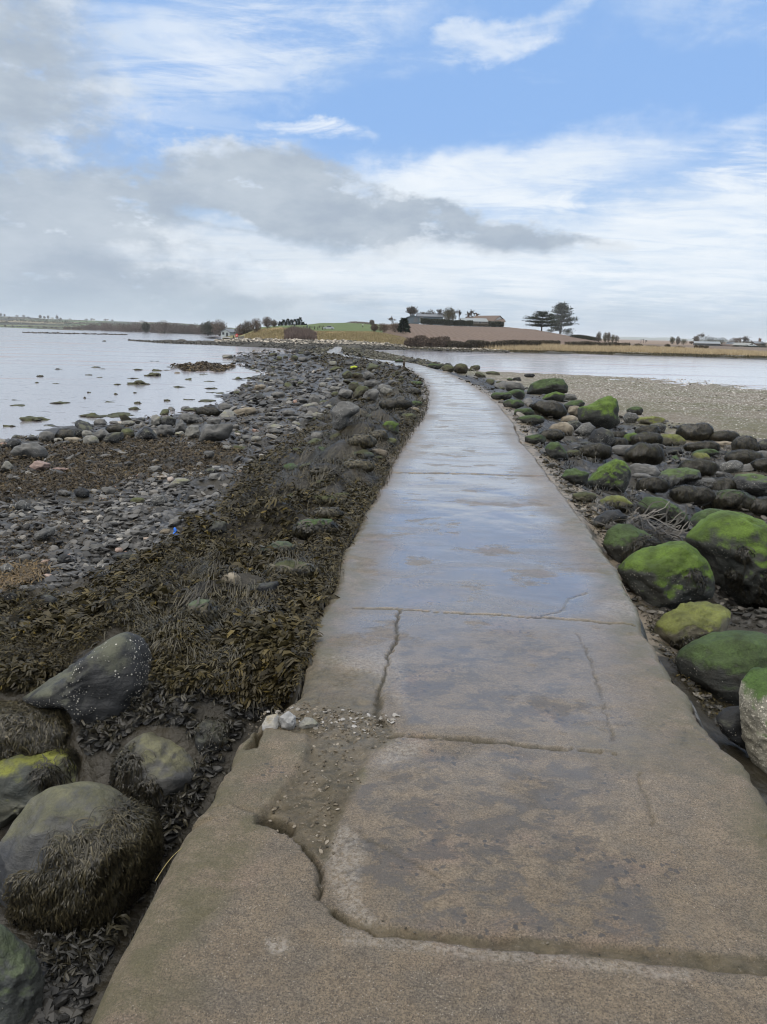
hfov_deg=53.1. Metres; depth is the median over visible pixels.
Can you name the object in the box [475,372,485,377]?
boulder
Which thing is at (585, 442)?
stone
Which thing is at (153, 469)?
boulder
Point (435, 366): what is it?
boulder
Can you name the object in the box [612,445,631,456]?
boulder
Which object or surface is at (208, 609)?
stone
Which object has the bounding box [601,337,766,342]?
hills
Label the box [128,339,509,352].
foreshore stones
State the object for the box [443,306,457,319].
bushy tree
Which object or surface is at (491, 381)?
boulder
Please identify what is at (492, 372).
boulder
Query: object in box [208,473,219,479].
stone
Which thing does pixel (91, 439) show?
boulder
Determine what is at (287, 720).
stone
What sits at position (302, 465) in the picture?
stone
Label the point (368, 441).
boulder
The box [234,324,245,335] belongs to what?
bush
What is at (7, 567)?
boulder
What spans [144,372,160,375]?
weedy stone
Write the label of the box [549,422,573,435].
stone
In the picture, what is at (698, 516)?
boulder
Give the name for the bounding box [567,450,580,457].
stone
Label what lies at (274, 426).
stone
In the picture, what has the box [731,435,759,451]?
boulder
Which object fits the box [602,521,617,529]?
stone
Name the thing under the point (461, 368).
boulder
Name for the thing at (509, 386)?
boulder
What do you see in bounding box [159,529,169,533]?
stone
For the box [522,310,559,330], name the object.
cedar tree
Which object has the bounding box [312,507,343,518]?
stone
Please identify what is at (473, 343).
hedge
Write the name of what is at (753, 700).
boulder
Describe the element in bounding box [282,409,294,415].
stone
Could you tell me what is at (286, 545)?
stone
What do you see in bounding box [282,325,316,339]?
scrub
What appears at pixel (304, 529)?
stone
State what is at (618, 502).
stone
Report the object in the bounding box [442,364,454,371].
boulder
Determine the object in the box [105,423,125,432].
boulder
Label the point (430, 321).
hedge
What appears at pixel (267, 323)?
bush
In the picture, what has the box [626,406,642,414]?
stone
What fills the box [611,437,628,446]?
boulder
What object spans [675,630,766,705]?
boulder
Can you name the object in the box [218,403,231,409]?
boulder
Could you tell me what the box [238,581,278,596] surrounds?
stone
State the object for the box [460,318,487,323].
outbuilding
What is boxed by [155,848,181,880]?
straw
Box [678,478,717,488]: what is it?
boulder
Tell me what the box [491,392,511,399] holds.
boulder
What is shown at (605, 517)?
boulder
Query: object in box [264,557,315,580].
stone
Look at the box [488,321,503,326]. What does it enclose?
hedge
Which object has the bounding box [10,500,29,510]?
boulder
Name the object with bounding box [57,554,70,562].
stone
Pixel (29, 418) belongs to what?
weedy stone
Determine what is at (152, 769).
boulder
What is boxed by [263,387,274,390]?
stone
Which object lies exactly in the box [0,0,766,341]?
sky
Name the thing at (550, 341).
hedge
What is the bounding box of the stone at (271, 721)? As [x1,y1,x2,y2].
[262,713,278,729]
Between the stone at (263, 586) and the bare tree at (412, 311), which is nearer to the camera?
the stone at (263, 586)
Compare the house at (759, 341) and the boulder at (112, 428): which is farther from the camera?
the house at (759, 341)
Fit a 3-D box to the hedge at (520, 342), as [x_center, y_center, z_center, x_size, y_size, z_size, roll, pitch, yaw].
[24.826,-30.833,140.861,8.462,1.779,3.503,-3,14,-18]
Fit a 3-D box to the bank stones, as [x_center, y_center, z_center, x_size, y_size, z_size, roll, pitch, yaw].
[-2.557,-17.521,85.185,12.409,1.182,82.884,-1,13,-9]
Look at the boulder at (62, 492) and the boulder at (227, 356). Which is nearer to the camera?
the boulder at (62, 492)
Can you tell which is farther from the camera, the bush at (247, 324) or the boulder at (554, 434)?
the bush at (247, 324)
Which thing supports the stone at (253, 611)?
on the shore ground at (96, 767)
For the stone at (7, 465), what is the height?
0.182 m
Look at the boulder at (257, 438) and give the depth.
15.40 m
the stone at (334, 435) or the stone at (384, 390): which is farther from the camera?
the stone at (384, 390)
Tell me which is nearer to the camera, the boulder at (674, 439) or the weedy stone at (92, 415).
the boulder at (674, 439)
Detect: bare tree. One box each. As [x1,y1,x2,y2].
[405,306,417,315]
[427,309,445,313]
[465,310,478,316]
[737,336,750,342]
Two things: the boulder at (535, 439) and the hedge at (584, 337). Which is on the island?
the hedge at (584, 337)
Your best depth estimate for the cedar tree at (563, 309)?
674.96 m
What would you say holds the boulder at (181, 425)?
on the shore ground at (96, 767)
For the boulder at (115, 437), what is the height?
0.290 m
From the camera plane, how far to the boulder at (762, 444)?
17.67 m
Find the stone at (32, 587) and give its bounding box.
[19,585,35,591]
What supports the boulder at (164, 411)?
on the shore ground at (96, 767)
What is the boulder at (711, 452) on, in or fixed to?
on the shore ground at (96, 767)
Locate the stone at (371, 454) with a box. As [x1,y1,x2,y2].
[352,452,373,457]
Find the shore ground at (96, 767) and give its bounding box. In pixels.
[0,349,766,1023]
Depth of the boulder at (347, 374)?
36.72 m
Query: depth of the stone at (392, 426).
12.51 m
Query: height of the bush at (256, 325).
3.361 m
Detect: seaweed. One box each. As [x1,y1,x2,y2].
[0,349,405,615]
[0,352,429,711]
[0,434,249,502]
[0,558,62,591]
[29,660,306,986]
[80,383,431,722]
[447,372,766,526]
[466,378,749,758]
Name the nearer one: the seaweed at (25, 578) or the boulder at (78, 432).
the seaweed at (25, 578)
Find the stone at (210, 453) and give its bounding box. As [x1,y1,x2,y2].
[203,451,214,458]
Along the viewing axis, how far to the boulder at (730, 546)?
6.67 m
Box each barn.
[406,315,419,323]
[416,313,443,322]
[693,341,720,345]
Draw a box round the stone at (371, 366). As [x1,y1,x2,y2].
[366,363,378,370]
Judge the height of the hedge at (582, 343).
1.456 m
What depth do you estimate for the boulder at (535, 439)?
12.73 m
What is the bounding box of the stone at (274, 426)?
[267,424,282,428]
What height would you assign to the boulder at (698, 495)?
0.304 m
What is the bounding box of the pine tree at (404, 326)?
[396,318,410,332]
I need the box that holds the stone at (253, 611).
[248,605,270,617]
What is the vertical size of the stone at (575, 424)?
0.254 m
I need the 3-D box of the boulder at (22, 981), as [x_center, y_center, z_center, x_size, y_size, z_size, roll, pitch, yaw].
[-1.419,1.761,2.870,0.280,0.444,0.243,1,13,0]
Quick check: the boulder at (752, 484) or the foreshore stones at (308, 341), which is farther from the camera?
the foreshore stones at (308, 341)
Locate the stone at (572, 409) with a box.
[568,406,578,414]
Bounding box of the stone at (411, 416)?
[400,413,416,419]
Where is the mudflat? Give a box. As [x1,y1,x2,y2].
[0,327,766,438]
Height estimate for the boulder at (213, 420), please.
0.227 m
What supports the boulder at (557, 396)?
on the shore ground at (96, 767)
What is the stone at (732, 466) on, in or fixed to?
on the shore ground at (96, 767)
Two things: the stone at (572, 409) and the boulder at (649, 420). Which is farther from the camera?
the stone at (572, 409)
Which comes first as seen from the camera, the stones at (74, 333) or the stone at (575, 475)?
the stone at (575, 475)
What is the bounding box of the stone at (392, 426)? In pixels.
[382,421,398,434]
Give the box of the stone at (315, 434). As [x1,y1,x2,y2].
[311,432,323,438]
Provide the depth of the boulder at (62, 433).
15.51 m
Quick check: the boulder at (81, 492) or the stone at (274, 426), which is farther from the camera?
the stone at (274, 426)
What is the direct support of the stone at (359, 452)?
on the shore ground at (96, 767)
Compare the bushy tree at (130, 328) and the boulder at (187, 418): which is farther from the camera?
the bushy tree at (130, 328)
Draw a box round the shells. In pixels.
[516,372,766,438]
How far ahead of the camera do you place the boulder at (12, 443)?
14.10 m
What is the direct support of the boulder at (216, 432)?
on the shore ground at (96, 767)
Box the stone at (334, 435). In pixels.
[329,433,340,439]
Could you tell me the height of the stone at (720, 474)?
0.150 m
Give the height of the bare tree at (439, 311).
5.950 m
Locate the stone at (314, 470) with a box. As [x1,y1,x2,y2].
[309,467,329,476]
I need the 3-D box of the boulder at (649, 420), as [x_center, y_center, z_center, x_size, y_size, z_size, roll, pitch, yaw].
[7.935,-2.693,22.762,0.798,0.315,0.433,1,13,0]
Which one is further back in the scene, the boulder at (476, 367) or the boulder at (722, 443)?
the boulder at (476, 367)
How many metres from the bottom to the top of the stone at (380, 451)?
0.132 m
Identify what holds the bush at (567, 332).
on the island
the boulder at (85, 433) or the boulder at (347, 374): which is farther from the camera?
the boulder at (347, 374)
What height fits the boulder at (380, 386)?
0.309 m
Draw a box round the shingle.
[0,349,408,619]
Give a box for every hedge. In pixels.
[346,321,369,323]
[403,335,450,346]
[420,318,473,325]
[446,339,501,347]
[472,323,488,326]
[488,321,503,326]
[498,340,541,346]
[540,340,560,344]
[565,341,596,345]
[569,334,601,340]
[596,342,629,346]
[733,345,766,347]
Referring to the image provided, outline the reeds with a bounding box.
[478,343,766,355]
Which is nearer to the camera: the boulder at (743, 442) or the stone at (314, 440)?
the stone at (314, 440)
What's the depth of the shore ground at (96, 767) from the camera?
9.13 m
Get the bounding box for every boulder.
[0,563,13,572]
[0,699,72,759]
[0,744,81,828]
[0,781,164,935]
[0,924,44,1023]
[2,592,16,603]
[6,439,21,448]
[10,442,48,458]
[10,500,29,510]
[22,632,153,725]
[29,460,50,470]
[33,527,55,539]
[38,431,55,441]
[52,467,68,470]
[55,428,75,440]
[58,490,70,495]
[64,437,80,441]
[71,428,82,436]
[73,487,89,497]
[75,420,92,429]
[82,430,92,436]
[83,435,98,444]
[93,418,106,424]
[93,428,108,440]
[101,487,115,493]
[102,432,123,443]
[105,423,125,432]
[108,732,199,811]
[111,552,133,560]
[118,414,131,419]
[121,421,134,425]
[121,428,134,437]
[133,427,157,440]
[147,465,161,472]
[150,495,166,505]
[151,414,161,425]
[156,424,173,436]
[159,409,168,414]
[161,416,175,425]
[168,478,189,487]
[168,518,181,526]
[174,419,186,432]
[179,413,203,423]
[185,424,199,437]
[196,406,220,415]
[199,424,232,441]
[202,521,226,533]
[207,417,220,424]
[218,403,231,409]
[222,355,232,357]
[233,407,256,415]
[252,436,261,441]
[254,384,265,389]
[254,394,264,398]
[298,357,307,361]
[307,394,319,403]
[331,401,359,430]
[338,389,352,399]
[342,370,351,378]
[342,459,374,472]
[347,433,376,448]
[348,382,359,390]
[351,373,362,377]
[354,385,368,398]
[362,389,378,402]
[363,371,373,379]
[363,380,379,386]
[369,429,388,440]
[377,384,390,392]
[379,398,412,410]
[428,363,441,368]
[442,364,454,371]
[454,363,467,373]
[469,365,479,369]
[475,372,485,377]
[486,371,499,374]
[486,379,494,383]
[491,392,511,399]
[493,382,506,387]
[503,399,523,408]
[505,382,524,390]
[508,389,524,398]
[522,398,533,403]
[525,434,545,443]
[526,378,567,393]
[529,400,566,419]
[539,429,564,441]
[542,392,565,401]
[545,442,567,460]
[564,394,576,400]
[564,400,584,411]
[572,491,596,501]
[576,442,611,459]
[577,396,619,429]
[586,458,630,491]
[592,509,627,527]
[603,523,662,562]
[610,430,626,437]
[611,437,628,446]
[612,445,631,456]
[617,541,714,608]
[623,432,636,443]
[623,442,664,464]
[629,463,660,476]
[630,431,662,444]
[634,425,660,433]
[635,476,669,493]
[637,416,665,424]
[637,497,691,531]
[650,423,665,431]
[654,601,730,649]
[658,467,701,489]
[661,434,686,445]
[669,484,715,504]
[675,422,713,440]
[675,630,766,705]
[677,458,718,476]
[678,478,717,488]
[683,442,699,451]
[685,510,766,608]
[688,508,720,526]
[691,448,718,456]
[694,440,719,451]
[697,490,717,508]
[709,430,739,441]
[710,477,741,490]
[711,489,756,510]
[715,441,731,446]
[716,706,745,749]
[724,449,764,463]
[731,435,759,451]
[733,473,766,496]
[739,667,766,772]
[749,496,766,515]
[750,458,766,472]
[757,450,766,458]
[758,439,766,450]
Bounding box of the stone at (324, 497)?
[314,495,338,504]
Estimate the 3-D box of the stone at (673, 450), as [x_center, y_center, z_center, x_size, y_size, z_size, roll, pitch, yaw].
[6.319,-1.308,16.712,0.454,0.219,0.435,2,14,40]
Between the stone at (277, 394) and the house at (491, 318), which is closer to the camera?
the stone at (277, 394)
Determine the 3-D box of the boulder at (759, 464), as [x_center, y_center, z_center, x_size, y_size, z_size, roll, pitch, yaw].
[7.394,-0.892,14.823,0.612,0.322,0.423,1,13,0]
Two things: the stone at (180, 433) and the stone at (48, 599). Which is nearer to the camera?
the stone at (48, 599)
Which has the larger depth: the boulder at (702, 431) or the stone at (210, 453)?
the boulder at (702, 431)
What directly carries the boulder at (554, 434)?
on the shore ground at (96, 767)
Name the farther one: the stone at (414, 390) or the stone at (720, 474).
the stone at (414, 390)
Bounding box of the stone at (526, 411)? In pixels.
[514,408,533,414]
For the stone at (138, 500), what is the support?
on the shore ground at (96, 767)
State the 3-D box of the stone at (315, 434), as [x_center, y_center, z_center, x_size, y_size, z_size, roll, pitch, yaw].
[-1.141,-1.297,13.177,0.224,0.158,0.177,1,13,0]
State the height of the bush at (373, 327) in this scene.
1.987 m
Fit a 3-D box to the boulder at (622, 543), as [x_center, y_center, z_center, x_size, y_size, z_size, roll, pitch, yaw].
[2.255,0.325,6.945,0.523,0.428,0.427,1,13,0]
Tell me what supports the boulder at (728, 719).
on the shore ground at (96, 767)
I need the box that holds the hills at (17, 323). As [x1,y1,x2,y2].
[0,316,235,333]
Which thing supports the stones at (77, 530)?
on the shore ground at (96, 767)
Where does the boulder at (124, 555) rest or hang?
on the shore ground at (96, 767)
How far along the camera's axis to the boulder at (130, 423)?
20.42 m
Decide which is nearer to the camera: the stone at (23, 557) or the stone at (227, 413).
the stone at (23, 557)
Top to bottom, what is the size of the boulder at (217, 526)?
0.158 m
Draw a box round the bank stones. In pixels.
[297,345,477,370]
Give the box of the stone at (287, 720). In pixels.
[279,711,295,729]
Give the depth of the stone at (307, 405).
23.01 m
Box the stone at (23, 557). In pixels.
[19,554,31,562]
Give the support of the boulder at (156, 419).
on the shore ground at (96, 767)
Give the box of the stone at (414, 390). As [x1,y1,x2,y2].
[407,388,420,394]
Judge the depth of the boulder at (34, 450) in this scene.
13.16 m
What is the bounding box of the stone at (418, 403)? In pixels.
[412,400,422,406]
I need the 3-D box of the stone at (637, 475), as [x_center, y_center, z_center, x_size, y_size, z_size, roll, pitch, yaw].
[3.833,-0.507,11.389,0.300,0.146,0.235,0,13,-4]
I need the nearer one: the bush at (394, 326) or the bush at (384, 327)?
the bush at (384, 327)
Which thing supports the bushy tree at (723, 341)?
on the island
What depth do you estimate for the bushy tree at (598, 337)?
226.61 m
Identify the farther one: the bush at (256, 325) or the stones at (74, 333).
the stones at (74, 333)
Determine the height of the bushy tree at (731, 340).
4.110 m
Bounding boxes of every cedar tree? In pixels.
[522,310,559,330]
[547,301,578,333]
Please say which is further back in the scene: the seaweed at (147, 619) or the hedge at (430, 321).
the hedge at (430, 321)
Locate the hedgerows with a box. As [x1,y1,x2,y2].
[0,316,231,328]
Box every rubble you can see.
[27,677,296,1023]
[248,701,391,854]
[265,707,399,733]
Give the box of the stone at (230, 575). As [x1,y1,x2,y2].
[220,572,240,585]
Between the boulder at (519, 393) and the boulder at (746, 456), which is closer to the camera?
the boulder at (746, 456)
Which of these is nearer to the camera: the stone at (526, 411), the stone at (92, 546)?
the stone at (92, 546)
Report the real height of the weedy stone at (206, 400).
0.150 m
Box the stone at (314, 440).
[307,438,321,444]
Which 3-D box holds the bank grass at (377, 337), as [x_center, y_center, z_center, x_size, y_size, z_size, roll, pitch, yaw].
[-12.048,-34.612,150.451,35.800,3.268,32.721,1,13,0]
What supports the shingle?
on the shore ground at (96, 767)
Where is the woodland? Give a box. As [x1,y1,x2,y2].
[4,322,217,334]
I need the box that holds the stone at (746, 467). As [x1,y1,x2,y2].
[741,463,754,471]
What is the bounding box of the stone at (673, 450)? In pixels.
[664,447,682,455]
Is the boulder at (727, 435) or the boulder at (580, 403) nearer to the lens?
the boulder at (727, 435)
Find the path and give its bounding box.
[91,347,766,1023]
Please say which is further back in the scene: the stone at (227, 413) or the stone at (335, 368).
the stone at (335, 368)
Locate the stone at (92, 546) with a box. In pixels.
[90,544,103,548]
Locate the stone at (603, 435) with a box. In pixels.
[588,427,614,445]
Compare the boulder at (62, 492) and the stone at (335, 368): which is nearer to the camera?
the boulder at (62, 492)
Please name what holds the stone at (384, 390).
on the shore ground at (96, 767)
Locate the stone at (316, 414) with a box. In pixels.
[311,412,323,417]
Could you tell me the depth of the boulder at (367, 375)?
34.59 m
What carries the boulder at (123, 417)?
on the shore ground at (96, 767)
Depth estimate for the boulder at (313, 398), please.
23.80 m
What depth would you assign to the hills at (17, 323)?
1501.76 m
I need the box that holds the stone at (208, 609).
[182,597,219,626]
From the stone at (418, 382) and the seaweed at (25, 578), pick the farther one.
the stone at (418, 382)
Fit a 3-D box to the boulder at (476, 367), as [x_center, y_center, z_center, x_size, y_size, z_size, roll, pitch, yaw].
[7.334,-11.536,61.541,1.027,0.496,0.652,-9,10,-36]
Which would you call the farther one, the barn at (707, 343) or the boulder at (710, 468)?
the barn at (707, 343)
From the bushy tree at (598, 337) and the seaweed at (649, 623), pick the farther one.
the bushy tree at (598, 337)
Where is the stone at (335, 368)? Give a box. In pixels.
[329,366,342,371]
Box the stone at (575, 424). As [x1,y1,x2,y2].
[567,420,579,429]
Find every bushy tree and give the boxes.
[125,325,135,331]
[141,321,150,332]
[156,320,173,332]
[199,321,216,334]
[211,319,226,335]
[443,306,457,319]
[596,332,600,341]
[702,336,718,341]
[715,337,727,343]
[729,337,740,342]
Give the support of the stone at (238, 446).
on the shore ground at (96, 767)
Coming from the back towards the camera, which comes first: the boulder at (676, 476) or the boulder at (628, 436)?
the boulder at (628, 436)
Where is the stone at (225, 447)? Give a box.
[223,445,230,449]
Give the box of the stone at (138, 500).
[130,497,144,503]
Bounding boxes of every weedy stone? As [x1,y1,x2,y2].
[19,416,50,420]
[52,401,70,403]
[79,413,106,417]
[101,412,132,417]
[127,380,149,384]
[128,407,140,409]
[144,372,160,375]
[183,407,197,411]
[199,399,215,401]
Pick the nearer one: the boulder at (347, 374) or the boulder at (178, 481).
the boulder at (178, 481)
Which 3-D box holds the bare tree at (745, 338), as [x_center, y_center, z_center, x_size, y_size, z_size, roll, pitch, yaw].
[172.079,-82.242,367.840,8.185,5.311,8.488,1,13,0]
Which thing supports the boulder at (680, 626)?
on the shore ground at (96, 767)
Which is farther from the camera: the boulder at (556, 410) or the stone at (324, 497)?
the boulder at (556, 410)
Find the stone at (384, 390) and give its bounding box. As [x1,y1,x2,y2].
[380,387,392,394]
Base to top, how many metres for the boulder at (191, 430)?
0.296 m
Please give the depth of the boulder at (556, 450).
11.45 m
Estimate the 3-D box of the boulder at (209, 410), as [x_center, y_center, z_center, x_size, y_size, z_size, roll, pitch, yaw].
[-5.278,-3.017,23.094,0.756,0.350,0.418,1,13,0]
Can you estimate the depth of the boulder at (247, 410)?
21.00 m
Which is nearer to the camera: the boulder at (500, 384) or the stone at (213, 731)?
the stone at (213, 731)
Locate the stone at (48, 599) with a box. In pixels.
[32,594,56,606]
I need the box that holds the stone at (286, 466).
[283,463,296,470]
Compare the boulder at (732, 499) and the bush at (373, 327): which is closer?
the boulder at (732, 499)
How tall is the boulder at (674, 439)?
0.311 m
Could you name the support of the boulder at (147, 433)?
on the shore ground at (96, 767)
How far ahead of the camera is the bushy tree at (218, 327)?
349.58 m
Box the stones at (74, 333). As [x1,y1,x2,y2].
[22,332,127,334]
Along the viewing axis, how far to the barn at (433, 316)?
334.31 m
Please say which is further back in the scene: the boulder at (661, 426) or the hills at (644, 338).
the hills at (644, 338)
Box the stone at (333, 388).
[329,386,340,390]
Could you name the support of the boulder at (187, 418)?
on the shore ground at (96, 767)
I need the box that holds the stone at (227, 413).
[220,409,235,417]
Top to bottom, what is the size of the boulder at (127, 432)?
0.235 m
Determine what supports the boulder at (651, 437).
on the shore ground at (96, 767)
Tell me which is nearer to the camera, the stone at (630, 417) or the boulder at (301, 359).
the stone at (630, 417)
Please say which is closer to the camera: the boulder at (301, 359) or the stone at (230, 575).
the stone at (230, 575)
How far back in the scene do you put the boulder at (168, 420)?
19.71 m
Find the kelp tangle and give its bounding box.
[595,499,692,542]
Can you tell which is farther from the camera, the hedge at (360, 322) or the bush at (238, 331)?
the hedge at (360, 322)
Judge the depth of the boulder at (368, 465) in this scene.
8.76 m
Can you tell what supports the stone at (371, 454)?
on the shore ground at (96, 767)
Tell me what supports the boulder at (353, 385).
on the shore ground at (96, 767)
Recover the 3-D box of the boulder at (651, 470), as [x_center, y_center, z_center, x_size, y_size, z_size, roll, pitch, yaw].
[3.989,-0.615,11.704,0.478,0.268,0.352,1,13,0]
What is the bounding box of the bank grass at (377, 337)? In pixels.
[244,327,406,344]
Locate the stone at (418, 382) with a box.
[413,381,422,384]
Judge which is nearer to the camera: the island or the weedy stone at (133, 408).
the weedy stone at (133, 408)
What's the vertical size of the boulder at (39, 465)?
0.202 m
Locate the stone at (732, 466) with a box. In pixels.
[719,460,743,472]
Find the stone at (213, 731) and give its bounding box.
[193,716,233,755]
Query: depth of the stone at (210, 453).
13.39 m
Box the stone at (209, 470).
[204,468,214,473]
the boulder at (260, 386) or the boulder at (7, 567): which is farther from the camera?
the boulder at (260, 386)
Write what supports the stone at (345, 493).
on the shore ground at (96, 767)
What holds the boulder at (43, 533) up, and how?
on the shore ground at (96, 767)
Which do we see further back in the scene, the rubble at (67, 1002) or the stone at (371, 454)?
the stone at (371, 454)
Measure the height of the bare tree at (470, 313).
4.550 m
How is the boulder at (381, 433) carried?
on the shore ground at (96, 767)
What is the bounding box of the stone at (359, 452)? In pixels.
[356,449,368,455]
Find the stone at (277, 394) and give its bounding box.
[271,391,284,396]
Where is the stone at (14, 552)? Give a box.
[7,550,24,555]
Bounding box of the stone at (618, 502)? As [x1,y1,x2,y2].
[600,495,634,511]
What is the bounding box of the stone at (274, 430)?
[270,428,279,433]
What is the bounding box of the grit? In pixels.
[365,920,738,968]
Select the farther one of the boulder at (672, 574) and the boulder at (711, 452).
the boulder at (711, 452)
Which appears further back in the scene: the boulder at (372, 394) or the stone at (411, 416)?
the boulder at (372, 394)
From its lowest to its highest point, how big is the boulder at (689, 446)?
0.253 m
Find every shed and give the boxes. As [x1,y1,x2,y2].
[220,329,236,336]
[720,344,737,346]
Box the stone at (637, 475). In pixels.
[632,473,651,477]
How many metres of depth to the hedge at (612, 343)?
143.80 m
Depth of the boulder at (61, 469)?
12.20 m
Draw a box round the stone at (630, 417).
[623,412,638,422]
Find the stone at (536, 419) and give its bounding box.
[517,415,544,424]
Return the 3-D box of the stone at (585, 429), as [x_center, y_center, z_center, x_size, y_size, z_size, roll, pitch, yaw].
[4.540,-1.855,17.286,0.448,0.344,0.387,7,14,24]
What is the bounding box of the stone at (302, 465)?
[299,462,310,469]
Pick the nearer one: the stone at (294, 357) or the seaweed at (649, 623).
the seaweed at (649, 623)
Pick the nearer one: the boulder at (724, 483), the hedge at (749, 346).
the boulder at (724, 483)
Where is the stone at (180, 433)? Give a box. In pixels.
[175,431,184,436]
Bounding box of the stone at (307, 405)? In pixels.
[299,403,314,407]
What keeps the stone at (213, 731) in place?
on the shore ground at (96, 767)
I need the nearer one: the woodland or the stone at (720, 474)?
the stone at (720, 474)
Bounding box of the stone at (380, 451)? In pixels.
[370,449,386,456]
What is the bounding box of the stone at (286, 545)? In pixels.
[252,541,296,556]
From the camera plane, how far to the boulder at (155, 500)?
9.29 m
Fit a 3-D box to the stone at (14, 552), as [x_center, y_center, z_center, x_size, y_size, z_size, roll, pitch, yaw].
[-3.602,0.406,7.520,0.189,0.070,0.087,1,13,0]
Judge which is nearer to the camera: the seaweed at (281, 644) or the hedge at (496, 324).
the seaweed at (281, 644)
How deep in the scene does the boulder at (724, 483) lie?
12.37 m
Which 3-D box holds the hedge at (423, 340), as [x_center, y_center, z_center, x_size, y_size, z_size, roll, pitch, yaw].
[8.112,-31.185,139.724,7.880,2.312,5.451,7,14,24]
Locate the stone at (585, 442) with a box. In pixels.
[579,441,591,444]
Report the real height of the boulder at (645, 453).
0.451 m
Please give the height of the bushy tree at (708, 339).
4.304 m
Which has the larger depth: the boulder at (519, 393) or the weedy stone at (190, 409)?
the boulder at (519, 393)
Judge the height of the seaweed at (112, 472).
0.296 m
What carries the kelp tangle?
on the shore ground at (96, 767)
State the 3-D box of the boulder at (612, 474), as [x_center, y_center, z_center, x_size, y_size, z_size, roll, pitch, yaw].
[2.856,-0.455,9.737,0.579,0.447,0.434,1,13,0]
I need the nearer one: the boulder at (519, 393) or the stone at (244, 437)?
the stone at (244, 437)
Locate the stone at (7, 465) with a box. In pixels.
[1,461,12,469]
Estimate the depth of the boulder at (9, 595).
5.94 m
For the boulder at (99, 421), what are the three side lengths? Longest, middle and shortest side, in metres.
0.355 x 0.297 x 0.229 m
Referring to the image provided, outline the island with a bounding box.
[144,323,766,359]
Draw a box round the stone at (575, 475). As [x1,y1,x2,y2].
[561,468,588,485]
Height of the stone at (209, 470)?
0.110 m
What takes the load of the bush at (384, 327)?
on the island
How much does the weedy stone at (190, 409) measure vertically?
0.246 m
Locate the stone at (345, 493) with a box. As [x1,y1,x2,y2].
[335,492,348,498]
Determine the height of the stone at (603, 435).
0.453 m
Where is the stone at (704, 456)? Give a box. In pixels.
[692,452,710,460]
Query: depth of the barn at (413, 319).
318.12 m
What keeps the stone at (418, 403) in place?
on the shore ground at (96, 767)
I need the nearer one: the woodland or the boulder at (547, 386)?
the boulder at (547, 386)
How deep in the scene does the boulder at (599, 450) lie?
12.94 m
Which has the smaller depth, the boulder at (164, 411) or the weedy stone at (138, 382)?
the boulder at (164, 411)
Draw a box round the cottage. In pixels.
[732,343,752,346]
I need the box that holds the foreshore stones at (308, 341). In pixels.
[214,337,507,350]
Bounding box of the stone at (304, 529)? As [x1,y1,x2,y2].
[292,518,337,540]
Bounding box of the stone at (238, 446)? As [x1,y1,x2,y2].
[233,445,245,450]
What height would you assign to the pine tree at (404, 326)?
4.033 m
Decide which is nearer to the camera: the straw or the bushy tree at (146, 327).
the straw
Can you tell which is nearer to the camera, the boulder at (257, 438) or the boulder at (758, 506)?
the boulder at (758, 506)
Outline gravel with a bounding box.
[458,374,766,725]
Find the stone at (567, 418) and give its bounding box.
[560,415,577,421]
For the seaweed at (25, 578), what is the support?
on the shore ground at (96, 767)
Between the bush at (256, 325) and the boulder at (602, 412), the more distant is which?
the bush at (256, 325)
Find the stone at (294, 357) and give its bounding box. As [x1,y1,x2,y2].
[291,355,297,360]
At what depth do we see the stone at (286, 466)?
9.44 m
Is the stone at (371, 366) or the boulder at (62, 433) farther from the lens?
the stone at (371, 366)
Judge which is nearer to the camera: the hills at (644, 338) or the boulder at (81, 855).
the boulder at (81, 855)
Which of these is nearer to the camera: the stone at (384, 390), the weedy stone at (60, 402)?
the stone at (384, 390)
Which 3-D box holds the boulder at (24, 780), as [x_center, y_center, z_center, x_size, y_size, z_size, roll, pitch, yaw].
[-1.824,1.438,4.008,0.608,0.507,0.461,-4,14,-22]
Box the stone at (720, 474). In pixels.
[715,471,725,477]
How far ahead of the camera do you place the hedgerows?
1569.40 m
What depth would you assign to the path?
2.73 m
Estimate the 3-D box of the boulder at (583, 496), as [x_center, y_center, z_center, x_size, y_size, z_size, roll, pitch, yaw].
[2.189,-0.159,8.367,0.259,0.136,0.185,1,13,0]
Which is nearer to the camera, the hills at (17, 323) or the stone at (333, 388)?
the stone at (333, 388)
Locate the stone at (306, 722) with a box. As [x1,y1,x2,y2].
[299,717,317,728]
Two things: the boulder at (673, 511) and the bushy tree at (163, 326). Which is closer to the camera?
the boulder at (673, 511)
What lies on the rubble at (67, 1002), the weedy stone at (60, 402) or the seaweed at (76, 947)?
the seaweed at (76, 947)
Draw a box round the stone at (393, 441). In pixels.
[387,438,396,444]
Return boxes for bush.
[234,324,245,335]
[242,321,252,333]
[250,318,261,331]
[262,316,273,327]
[370,324,377,330]
[377,323,390,331]
[389,322,398,331]
[563,330,574,334]
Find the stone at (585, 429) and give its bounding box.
[574,422,595,435]
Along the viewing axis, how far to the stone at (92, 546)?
7.67 m
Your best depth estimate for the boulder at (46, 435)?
15.45 m
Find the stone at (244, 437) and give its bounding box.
[242,435,250,439]
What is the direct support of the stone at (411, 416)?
on the shore ground at (96, 767)
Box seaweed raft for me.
[170,361,235,371]
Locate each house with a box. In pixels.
[473,316,505,323]
[751,338,764,345]

